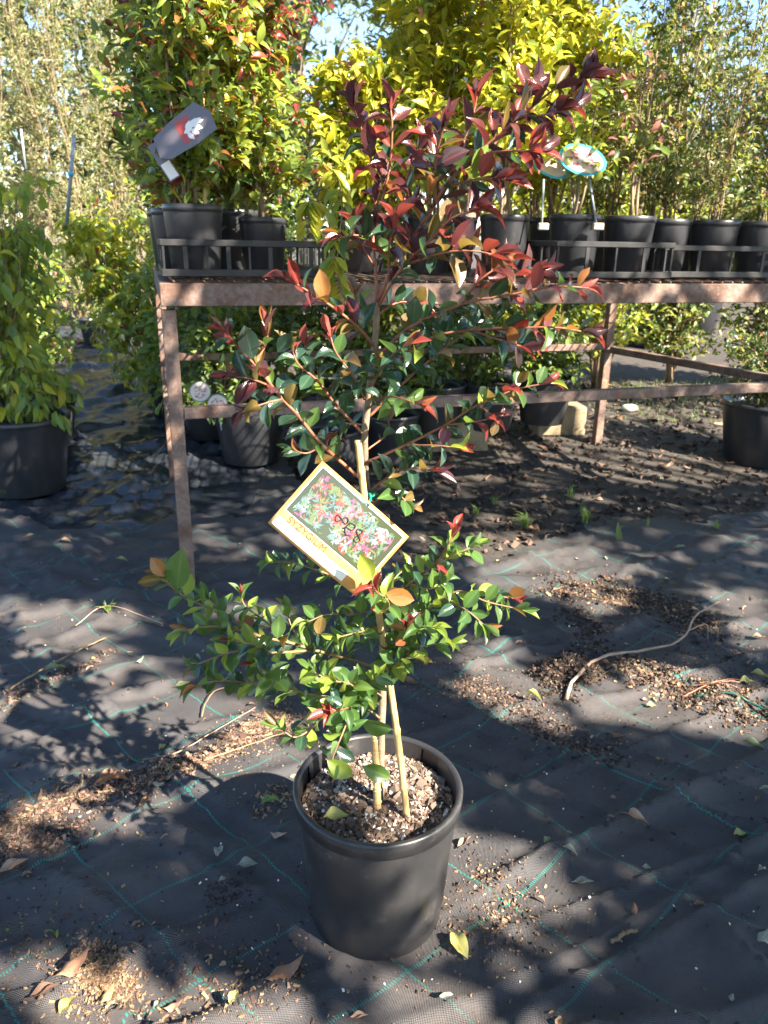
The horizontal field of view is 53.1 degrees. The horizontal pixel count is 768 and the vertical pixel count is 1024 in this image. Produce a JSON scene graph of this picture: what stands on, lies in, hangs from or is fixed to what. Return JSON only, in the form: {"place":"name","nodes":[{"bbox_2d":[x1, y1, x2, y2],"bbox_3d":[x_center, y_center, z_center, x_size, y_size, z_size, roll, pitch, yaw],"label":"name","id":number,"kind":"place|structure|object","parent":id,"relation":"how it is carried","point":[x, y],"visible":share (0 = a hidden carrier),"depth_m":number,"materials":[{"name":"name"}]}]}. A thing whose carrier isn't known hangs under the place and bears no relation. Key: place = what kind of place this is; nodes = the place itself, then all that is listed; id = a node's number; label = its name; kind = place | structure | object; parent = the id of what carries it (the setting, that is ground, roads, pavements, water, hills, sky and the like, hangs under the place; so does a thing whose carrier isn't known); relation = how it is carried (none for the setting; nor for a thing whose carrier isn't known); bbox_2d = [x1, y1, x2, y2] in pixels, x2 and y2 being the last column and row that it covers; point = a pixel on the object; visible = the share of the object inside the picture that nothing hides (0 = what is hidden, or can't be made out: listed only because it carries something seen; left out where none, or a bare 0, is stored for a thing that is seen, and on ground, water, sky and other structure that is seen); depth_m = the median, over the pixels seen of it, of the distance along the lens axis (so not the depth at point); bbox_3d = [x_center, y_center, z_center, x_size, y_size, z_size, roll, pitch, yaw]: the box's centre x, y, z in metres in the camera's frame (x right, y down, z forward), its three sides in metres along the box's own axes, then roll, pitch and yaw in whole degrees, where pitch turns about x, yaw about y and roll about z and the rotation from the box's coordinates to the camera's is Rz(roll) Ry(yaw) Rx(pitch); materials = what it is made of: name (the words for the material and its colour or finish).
{"place":"outdoors","nodes":[
{"label":"outdoors","id":0,"kind":"place"},
{"bbox_2d":[0,0,767,239],"label":"sky","id":1,"kind":"structure","parent":0,"point":[335,22],"materials":[{"name":"white"}]},
{"bbox_2d":[34,239,767,558],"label":"ground","id":2,"kind":"structure","parent":0,"point":[631,369],"depth_m":3.65,"materials":[{"name":"brown soil"}]},
{"bbox_2d":[0,0,30,304],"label":"feathery shrub","id":3,"kind":"object","parent":2,"relation":"on","point":[3,123],"visible":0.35,"depth_m":6.27,"materials":[{"name":"green plant"}]},
{"bbox_2d":[0,0,73,305],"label":"feathery shrub","id":4,"kind":"object","parent":2,"relation":"on","point":[37,219],"visible":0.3,"depth_m":7.45,"materials":[{"name":"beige plant"}]},
{"bbox_2d":[0,0,106,323],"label":"feathery shrub","id":5,"kind":"object","parent":2,"relation":"on","point":[61,108],"visible":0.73,"depth_m":6.96,"materials":[{"name":"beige plant"}]},
{"bbox_2d":[25,246,85,363],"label":"leafy plant","id":6,"kind":"object","parent":2,"relation":"on","point":[46,301],"visible":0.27,"depth_m":5.25,"materials":[{"name":"green plant"}]},
{"bbox_2d":[0,0,149,281],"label":"tree","id":7,"kind":"object","parent":2,"relation":"on","point":[41,97],"visible":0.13,"depth_m":10.51,"materials":[{"name":"green plant"}]},
{"bbox_2d":[57,0,146,293],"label":"feathery shrub","id":8,"kind":"object","parent":2,"relation":"on","point":[117,184],"visible":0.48,"depth_m":7.52,"materials":[{"name":"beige plant"}]},
{"bbox_2d":[147,380,197,417],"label":"plant pot","id":9,"kind":"object","parent":2,"relation":"on","point":[157,401],"visible":0.06,"depth_m":4.08,"materials":[{"name":"black plastic"}]},
{"bbox_2d":[52,190,200,393],"bbox_3d":[-1.281,-1.074,4.061,0.689,1.187,0.634,-19,18,7],"label":"yellow tipped plant","id":10,"kind":"object","parent":9,"relation":"in","point":[92,244],"visible":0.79,"depth_m":3.92,"materials":[{"name":"green plant"}]},
{"bbox_2d":[0,0,345,269],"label":"tree","id":11,"kind":"object","parent":2,"relation":"on","point":[83,72],"visible":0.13,"depth_m":10.70,"materials":[{"name":"green plant"}]},
{"bbox_2d":[200,0,336,388],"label":"bush","id":12,"kind":"object","parent":2,"relation":"on","point":[284,209],"visible":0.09,"depth_m":4.10,"materials":[{"name":"green plant"}]},
{"bbox_2d":[270,0,359,265],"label":"tree","id":13,"kind":"object","parent":2,"relation":"on","point":[315,192],"visible":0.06,"depth_m":15.64,"materials":[{"name":"green plant"}]},
{"bbox_2d":[296,421,360,482],"bbox_3d":[-0.252,-0.262,3.463,0.297,0.235,0.298,-8,21,-24],"label":"plant pot","id":14,"kind":"object","parent":2,"relation":"on","point":[353,433],"visible":0.38,"depth_m":3.38,"materials":[{"name":"black plastic"}]},
{"bbox_2d":[285,0,385,263],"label":"tree","id":15,"kind":"object","parent":2,"relation":"on","point":[343,39],"visible":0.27,"depth_m":17.33,"materials":[{"name":"green plant"}]},
{"bbox_2d":[304,166,431,395],"bbox_3d":[-0.054,-1.335,4.298,0.867,1.472,0.942,1,20,0],"label":"bush","id":16,"kind":"object","parent":2,"relation":"on","point":[388,319],"visible":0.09,"depth_m":4.16,"materials":[{"name":"green plant"}]},
{"bbox_2d":[0,326,767,1023],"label":"weed mat","id":17,"kind":"object","parent":2,"relation":"on","point":[114,498],"visible":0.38,"depth_m":1.59,"materials":[{"name":"black fabric"}]},
{"bbox_2d":[0,405,70,498],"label":"plant pot","id":18,"kind":"object","parent":17,"relation":"on","point":[33,459],"visible":0.72,"depth_m":3.10,"materials":[{"name":"black plastic"}]},
{"bbox_2d":[0,169,85,434],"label":"light green plant","id":19,"kind":"object","parent":18,"relation":"in","point":[19,242],"visible":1,"depth_m":3.01,"materials":[{"name":"green plant"}]},
{"bbox_2d":[121,263,230,432],"bbox_3d":[-0.999,-0.772,3.725,0.516,0.879,0.531,-8,21,-24],"label":"yellow tipped plant","id":20,"kind":"object","parent":17,"relation":"on","point":[151,341],"visible":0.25,"depth_m":3.64,"materials":[{"name":"green plant"}]},
{"bbox_2d":[183,400,218,440],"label":"plant pot","id":21,"kind":"object","parent":17,"relation":"on","point":[201,430],"visible":0.13,"depth_m":3.75,"materials":[{"name":"black plastic"}]},
{"bbox_2d":[158,306,291,424],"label":"shrub","id":22,"kind":"object","parent":17,"relation":"on","point":[205,337],"visible":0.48,"depth_m":3.29,"materials":[{"name":"green plant"}]},
{"bbox_2d":[216,397,281,466],"bbox_3d":[-0.621,-0.372,3.556,0.338,0.267,0.338,1,20,0],"label":"plant pot","id":23,"kind":"object","parent":17,"relation":"on","point":[244,442],"visible":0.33,"depth_m":3.45,"materials":[{"name":"black plastic"}]},
{"bbox_2d":[0,646,576,1023],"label":"leaf debris","id":24,"kind":"object","parent":17,"relation":"on","point":[55,832],"visible":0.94,"depth_m":1.41,"materials":[{"name":"brown plant"}]},
{"bbox_2d":[230,282,359,414],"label":"shrub","id":25,"kind":"object","parent":17,"relation":"on","point":[288,321],"visible":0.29,"depth_m":3.40,"materials":[{"name":"green plant"}]},
{"bbox_2d":[291,305,385,416],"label":"shrub","id":26,"kind":"object","parent":17,"relation":"on","point":[358,341],"visible":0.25,"depth_m":3.49,"materials":[{"name":"green plant"}]},
{"bbox_2d":[292,733,462,960],"bbox_3d":[-0.011,0.543,1.246,0.267,0.249,0.267,1,20,0],"label":"plant pot","id":27,"kind":"object","parent":17,"relation":"on","point":[375,901],"visible":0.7,"depth_m":1.16,"materials":[{"name":"black plastic"}]},
{"bbox_2d":[301,752,453,842],"bbox_3d":[-0.008,0.458,1.216,0.246,0.028,0.243,1,20,0],"label":"potting mix","id":28,"kind":"object","parent":27,"relation":"in","point":[431,800],"visible":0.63,"depth_m":1.21,"materials":[{"name":"soil"}]},
{"bbox_2d":[138,47,619,801],"bbox_3d":[-0.033,-0.026,1.021,0.568,1.042,0.271,-3,20,-11],"label":"lilly pilly plant","id":29,"kind":"object","parent":28,"relation":"on","point":[354,699],"visible":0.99,"depth_m":0.96,"materials":[{"name":"green plant"}]},
{"bbox_2d":[354,439,409,816],"bbox_3d":[0.001,0.187,1.086,0.088,0.594,0.013,0,20,-3],"label":"bamboo stake","id":30,"kind":"object","parent":28,"relation":"in","point":[396,731],"visible":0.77,"depth_m":1.11,"materials":[{"name":"wood"}]},
{"bbox_2d":[268,461,408,595],"bbox_3d":[-0.057,0.024,1.003,0.154,0.106,0.016,41,-2,-13],"label":"plant card","id":31,"kind":"object","parent":30,"relation":"attached to","point":[325,519],"visible":0.95,"depth_m":1.00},
{"bbox_2d":[0,554,767,1023],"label":"fine debris","id":32,"kind":"object","parent":17,"relation":"on","point":[194,998],"visible":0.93,"depth_m":1.37,"materials":[{"name":"brown plant"}]},
{"bbox_2d":[0,557,767,1023],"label":"soil crumbs","id":33,"kind":"object","parent":17,"relation":"on","point":[300,831],"visible":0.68,"depth_m":1.48,"materials":[{"name":"brown soil"}]},
{"bbox_2d":[153,268,767,579],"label":"steel bench","id":34,"kind":"object","parent":17,"relation":"on","point":[236,291],"visible":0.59,"depth_m":2.52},
{"bbox_2d":[147,210,158,270],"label":"plant pot","id":35,"kind":"object","parent":34,"relation":"on","point":[151,226],"visible":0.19,"depth_m":2.54,"materials":[{"name":"black plastic"}]},
{"bbox_2d":[96,0,216,207],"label":"potted lilly pilly","id":36,"kind":"object","parent":35,"relation":"in","point":[120,60],"visible":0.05,"depth_m":2.37,"materials":[{"name":"green plant"}]},
{"bbox_2d":[151,208,171,268],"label":"plant pot","id":37,"kind":"object","parent":34,"relation":"on","point":[158,222],"visible":0.17,"depth_m":2.33,"materials":[{"name":"black plastic"}]},
{"bbox_2d":[86,0,217,203],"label":"potted lilly pilly","id":38,"kind":"object","parent":37,"relation":"in","point":[120,135],"visible":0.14,"depth_m":2.22,"materials":[{"name":"green plant"}]},
{"bbox_2d":[161,203,222,277],"bbox_3d":[-0.547,-0.781,2.216,0.170,0.197,0.170,1,20,0],"label":"plant pot","id":39,"kind":"object","parent":34,"relation":"on","point":[191,221],"visible":0.77,"depth_m":2.15,"materials":[{"name":"black plastic"}]},
{"bbox_2d":[85,0,263,203],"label":"potted lilly pilly","id":40,"kind":"object","parent":39,"relation":"in","point":[205,24],"visible":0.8,"depth_m":2.03,"materials":[{"name":"green plant"}]},
{"bbox_2d":[153,102,216,158],"bbox_3d":[-0.508,-0.963,1.943,0.171,0.090,0.004,-30,3,8],"label":"charcoal card","id":41,"kind":"object","parent":40,"relation":"attached to","point":[190,126],"visible":1,"depth_m":1.94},
{"bbox_2d":[221,209,257,268],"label":"plant pot","id":42,"kind":"object","parent":34,"relation":"on","point":[230,228],"visible":0.27,"depth_m":2.51,"materials":[{"name":"black plastic"}]},
{"bbox_2d":[185,0,283,208],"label":"potted lilly pilly","id":43,"kind":"object","parent":42,"relation":"in","point":[225,191],"visible":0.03,"depth_m":2.49,"materials":[{"name":"green plant"}]},
{"bbox_2d":[157,238,333,276],"bbox_3d":[-0.460,-0.810,2.433,0.490,0.099,0.550,-5,20,-16],"label":"plastic crate","id":44,"kind":"object","parent":34,"relation":"on","point":[186,271],"visible":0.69,"depth_m":2.18,"materials":[{"name":"black plastic"}]},
{"bbox_2d":[238,217,286,269],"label":"plant pot","id":45,"kind":"object","parent":34,"relation":"on","point":[264,228],"visible":0.76,"depth_m":2.29,"materials":[{"name":"black plastic"}]},
{"bbox_2d":[181,0,339,216],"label":"potted lilly pilly","id":46,"kind":"object","parent":45,"relation":"in","point":[244,179],"visible":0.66,"depth_m":2.19,"materials":[{"name":"green plant"}]},
{"bbox_2d":[296,169,353,305],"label":"drooping sprig","id":47,"kind":"object","parent":34,"relation":"hanging from","point":[316,211],"visible":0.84,"depth_m":2.20,"materials":[{"name":"green plant"}]},
{"bbox_2d":[342,214,385,271],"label":"plant pot","id":48,"kind":"object","parent":34,"relation":"on","point":[358,261],"visible":0.26,"depth_m":2.76,"materials":[{"name":"black plastic"}]},
{"bbox_2d":[292,39,423,212],"bbox_3d":[-0.061,-1.307,2.688,0.515,0.558,0.522,1,20,0],"label":"yellow green bush","id":49,"kind":"object","parent":48,"relation":"in","point":[334,130],"visible":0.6,"depth_m":2.55,"materials":[{"name":"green plant"}]},
{"bbox_2d":[407,214,454,273],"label":"plant pot","id":50,"kind":"object","parent":34,"relation":"on","point":[441,267],"visible":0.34,"depth_m":2.73,"materials":[{"name":"black plastic"}]},
{"bbox_2d":[364,0,496,213],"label":"yellow green bush","id":51,"kind":"object","parent":50,"relation":"in","point":[429,103],"visible":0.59,"depth_m":2.53,"materials":[{"name":"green plant"}]},
{"bbox_2d":[448,217,477,271],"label":"plant pot","id":52,"kind":"object","parent":34,"relation":"on","point":[464,259],"visible":0.16,"depth_m":2.92,"materials":[{"name":"black plastic"}]},
{"bbox_2d":[389,0,505,216],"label":"yellow green bush","id":53,"kind":"object","parent":52,"relation":"in","point":[465,9],"visible":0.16,"depth_m":2.71,"materials":[{"name":"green plant"}]},
{"bbox_2d":[480,214,530,276],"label":"plant pot","id":54,"kind":"object","parent":34,"relation":"on","point":[515,230],"visible":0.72,"depth_m":2.53,"materials":[{"name":"black plastic"}]},
{"bbox_2d":[444,0,589,213],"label":"yellow green bush","id":55,"kind":"object","parent":54,"relation":"in","point":[509,26],"visible":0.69,"depth_m":2.41,"materials":[{"name":"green plant"}]},
{"bbox_2d":[529,217,549,266],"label":"plant pot","id":56,"kind":"object","parent":34,"relation":"on","point":[535,233],"visible":0.23,"depth_m":2.81,"materials":[{"name":"black plastic"}]},
{"bbox_2d":[494,0,650,216],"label":"yellow green bush","id":57,"kind":"object","parent":56,"relation":"in","point":[590,23],"visible":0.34,"depth_m":2.62,"materials":[{"name":"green plant"}]},
{"bbox_2d":[549,214,602,278],"bbox_3d":[0.637,-0.894,2.586,0.173,0.201,0.173,-15,25,-37],"label":"plant pot","id":58,"kind":"object","parent":34,"relation":"on","point":[570,227],"visible":0.78,"depth_m":2.52,"materials":[{"name":"black plastic"}]},
{"bbox_2d":[548,78,634,213],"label":"sparse green plant","id":59,"kind":"object","parent":58,"relation":"on","point":[591,123],"visible":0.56,"depth_m":2.43,"materials":[{"name":"green plant"}]},
{"bbox_2d":[588,176,603,229],"bbox_3d":[0.679,-0.992,2.458,0.035,0.170,0.076,-6,21,-19],"label":"label stake","id":60,"kind":"object","parent":58,"relation":"attached to","point":[598,226],"visible":0.96,"depth_m":2.46,"materials":[{"name":"plastic"}]},
{"bbox_2d":[559,144,605,175],"bbox_3d":[0.627,-1.112,2.424,0.158,0.090,0.005,14,8,-5],"label":"oval label","id":61,"kind":"object","parent":60,"relation":"attached to","point":[587,153],"visible":0.96,"depth_m":2.42,"materials":[{"name":"plastic"}]},
{"bbox_2d":[592,221,603,271],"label":"plant pot","id":62,"kind":"object","parent":34,"relation":"on","point":[598,265],"depth_m":2.89,"materials":[{"name":"black plastic"}]},
{"bbox_2d":[582,4,661,215],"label":"thin stemmed plant","id":63,"kind":"object","parent":62,"relation":"in","point":[613,205],"visible":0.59,"depth_m":2.81,"materials":[{"name":"green plant"}]},
{"bbox_2d":[526,240,675,277],"bbox_3d":[0.698,-0.886,2.686,0.440,0.113,0.410,-5,20,-16],"label":"plastic crate","id":64,"kind":"object","parent":34,"relation":"on","point":[556,245],"visible":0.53,"depth_m":2.51,"materials":[{"name":"black plastic"}]},
{"bbox_2d":[603,215,656,278],"bbox_3d":[0.832,-0.907,2.632,0.173,0.201,0.173,-17,26,-41],"label":"plant pot","id":65,"kind":"object","parent":34,"relation":"on","point":[628,228],"visible":0.83,"depth_m":2.57,"materials":[{"name":"black plastic"}]},
{"bbox_2d":[601,40,680,214],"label":"pink tipped plant","id":66,"kind":"object","parent":65,"relation":"on","point":[641,141],"visible":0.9,"depth_m":2.50,"materials":[{"name":"green plant"}]},
{"bbox_2d":[646,219,692,277],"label":"plant pot","id":67,"kind":"object","parent":34,"relation":"on","point":[677,231],"visible":0.48,"depth_m":2.68,"materials":[{"name":"black plastic"}]},
{"bbox_2d":[637,0,738,218],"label":"thin stemmed plant","id":68,"kind":"object","parent":67,"relation":"on","point":[685,84],"visible":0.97,"depth_m":2.59,"materials":[{"name":"green plant"}]},
{"bbox_2d":[681,229,690,270],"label":"plant pot","id":69,"kind":"object","parent":34,"relation":"on","point":[685,265],"depth_m":3.02,"materials":[{"name":"black plastic"}]},
{"bbox_2d":[669,0,762,219],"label":"thin stemmed plant","id":70,"kind":"object","parent":69,"relation":"on","point":[700,203],"visible":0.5,"depth_m":2.91,"materials":[{"name":"green plant"}]},
{"bbox_2d":[646,245,767,277],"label":"plastic crate","id":71,"kind":"object","parent":34,"relation":"on","point":[730,273],"visible":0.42,"depth_m":2.69,"materials":[{"name":"black plastic"}]},
{"bbox_2d":[688,220,741,271],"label":"plant pot","id":72,"kind":"object","parent":34,"relation":"on","point":[714,232],"visible":0.76,"depth_m":2.73,"materials":[{"name":"black plastic"}]},
{"bbox_2d":[691,0,767,219],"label":"thin stemmed plant","id":73,"kind":"object","parent":72,"relation":"on","point":[733,139],"visible":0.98,"depth_m":2.63,"materials":[{"name":"green plant"}]},
{"bbox_2d":[733,221,767,278],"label":"plant pot","id":74,"kind":"object","parent":34,"relation":"on","point":[752,233],"visible":0.59,"depth_m":2.79,"materials":[{"name":"black plastic"}]},
{"bbox_2d":[741,41,767,220],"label":"thin stemmed plant","id":75,"kind":"object","parent":74,"relation":"on","point":[761,198],"visible":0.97,"depth_m":2.74,"materials":[{"name":"green plant"}]},
{"bbox_2d":[526,651,610,685],"bbox_3d":[0.477,0.403,1.958,0.264,0.076,0.195,1,20,0],"label":"soil mound","id":76,"kind":"object","parent":17,"relation":"on","point":[566,668],"visible":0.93,"depth_m":1.94,"materials":[{"name":"brown soil"}]},
{"bbox_2d":[438,571,767,768],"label":"mulch heap","id":77,"kind":"object","parent":17,"relation":"on","point":[638,600],"visible":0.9,"depth_m":1.95,"materials":[{"name":"brown plant"}]},
{"bbox_2d":[358,409,419,464],"bbox_3d":[0.022,-0.365,3.689,0.297,0.235,0.298,15,24,34],"label":"plant pot","id":78,"kind":"object","parent":2,"relation":"on","point":[406,417],"visible":0.35,"depth_m":3.58,"materials":[{"name":"black plastic"}]},
{"bbox_2d":[363,0,468,223],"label":"yellow green bush","id":79,"kind":"object","parent":2,"relation":"on","point":[394,43],"visible":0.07,"depth_m":2.91,"materials":[{"name":"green plant"}]},
{"bbox_2d":[427,422,487,451],"bbox_3d":[0.369,-0.390,3.887,0.289,0.152,0.162,-1,20,-6],"label":"limestone block","id":80,"kind":"object","parent":2,"relation":"on","point":[478,440],"depth_m":3.82,"materials":[{"name":"beige stone"}]},
{"bbox_2d":[416,378,466,433],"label":"plant pot","id":81,"kind":"object","parent":80,"relation":"on","point":[427,421],"visible":0.41,"depth_m":3.70,"materials":[{"name":"black plastic"}]},
{"bbox_2d":[374,304,479,396],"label":"shrub","id":82,"kind":"object","parent":81,"relation":"in","point":[439,367],"visible":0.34,"depth_m":3.56,"materials":[{"name":"green plant"}]},
{"bbox_2d":[460,376,520,431],"bbox_3d":[0.526,-0.537,3.838,0.297,0.235,0.297,14,23,33],"label":"plant pot","id":83,"kind":"object","parent":80,"relation":"on","point":[473,388],"visible":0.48,"depth_m":3.76,"materials":[{"name":"black plastic"}]},
{"bbox_2d":[434,304,535,385],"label":"shrub","id":84,"kind":"object","parent":83,"relation":"in","point":[479,370],"visible":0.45,"depth_m":3.78,"materials":[{"name":"green plant"}]},
{"bbox_2d":[310,0,657,208],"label":"tree","id":85,"kind":"object","parent":2,"relation":"on","point":[376,24],"visible":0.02,"depth_m":10.76,"materials":[{"name":"green plant"}]},
{"bbox_2d":[279,380,767,557],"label":"dirt litter","id":86,"kind":"object","parent":2,"relation":"on","point":[556,502],"visible":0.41,"depth_m":3.54,"materials":[{"name":"brown soil"}]},
{"bbox_2d":[463,53,608,370],"bbox_3d":[0.895,-1.851,4.551,0.926,2.284,0.847,14,23,32],"label":"bush","id":87,"kind":"object","parent":2,"relation":"on","point":[517,202],"visible":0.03,"depth_m":4.52,"materials":[{"name":"green plant"}]},
{"bbox_2d":[528,401,586,435],"bbox_3d":[0.927,-0.503,4.116,0.271,0.165,0.163,-2,20,-9],"label":"limestone block","id":88,"kind":"object","parent":2,"relation":"on","point":[574,423],"depth_m":4.05,"materials":[{"name":"beige stone"}]},
{"bbox_2d":[519,371,573,425],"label":"plant pot","id":89,"kind":"object","parent":88,"relation":"on","point":[545,414],"visible":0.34,"depth_m":3.84,"materials":[{"name":"black plastic"}]},
{"bbox_2d":[502,304,595,389],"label":"shrub","id":90,"kind":"object","parent":89,"relation":"in","point":[553,362],"visible":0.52,"depth_m":3.85,"materials":[{"name":"green plant"}]},
{"bbox_2d":[556,27,722,388],"bbox_3d":[1.375,-1.765,4.646,0.882,2.077,0.995,-10,22,-28],"label":"bush","id":91,"kind":"object","parent":2,"relation":"on","point":[599,310],"visible":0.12,"depth_m":4.65,"materials":[{"name":"green plant"}]},
{"bbox_2d":[612,0,767,265],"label":"tree","id":92,"kind":"object","parent":2,"relation":"on","point":[749,121],"visible":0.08,"depth_m":12.85,"materials":[{"name":"green plant"}]},
{"bbox_2d":[620,138,767,382],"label":"bush","id":93,"kind":"object","parent":2,"relation":"on","point":[673,323],"visible":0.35,"depth_m":5.01,"materials":[{"name":"green plant"}]},
{"bbox_2d":[709,143,767,358],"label":"bush","id":94,"kind":"object","parent":2,"relation":"on","point":[761,314],"visible":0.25,"depth_m":5.02,"materials":[{"name":"green plant"}]},
{"bbox_2d":[721,394,767,467],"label":"plant pot","id":95,"kind":"object","parent":2,"relation":"on","point":[745,434],"visible":0.88,"depth_m":3.68,"materials":[{"name":"black plastic"}]},
{"bbox_2d":[707,313,767,407],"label":"shrub","id":96,"kind":"object","parent":95,"relation":"on","point":[758,362],"visible":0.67,"depth_m":3.62,"materials":[{"name":"green plant"}]},
{"bbox_2d":[570,34,636,214],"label":"thin stemmed plant","id":97,"kind":"object","parent":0,"point":[588,112],"visible":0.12,"depth_m":3.14,"materials":[{"name":"green plant"}]},
{"bbox_2d":[619,0,703,214],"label":"thin stemmed plant","id":98,"kind":"object","parent":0,"point":[625,177],"visible":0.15,"depth_m":3.14,"materials":[{"name":"green plant"}]},
{"bbox_2d":[625,0,709,215],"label":"thin stemmed plant","id":99,"kind":"object","parent":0,"point":[655,33],"visible":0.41,"depth_m":2.81,"materials":[{"name":"green plant"}]},
{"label":"plant pot","id":100,"kind":"object","parent":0,"visible":0},
{"bbox_2d":[489,3,609,217],"bbox_3d":[0.623,-1.692,2.985,0.529,1.110,0.496,16,24,36],"label":"yellow green bush","id":101,"kind":"object","parent":100,"relation":"in","point":[534,212],"visible":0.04,"depth_m":3.13,"materials":[{"name":"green plant"}]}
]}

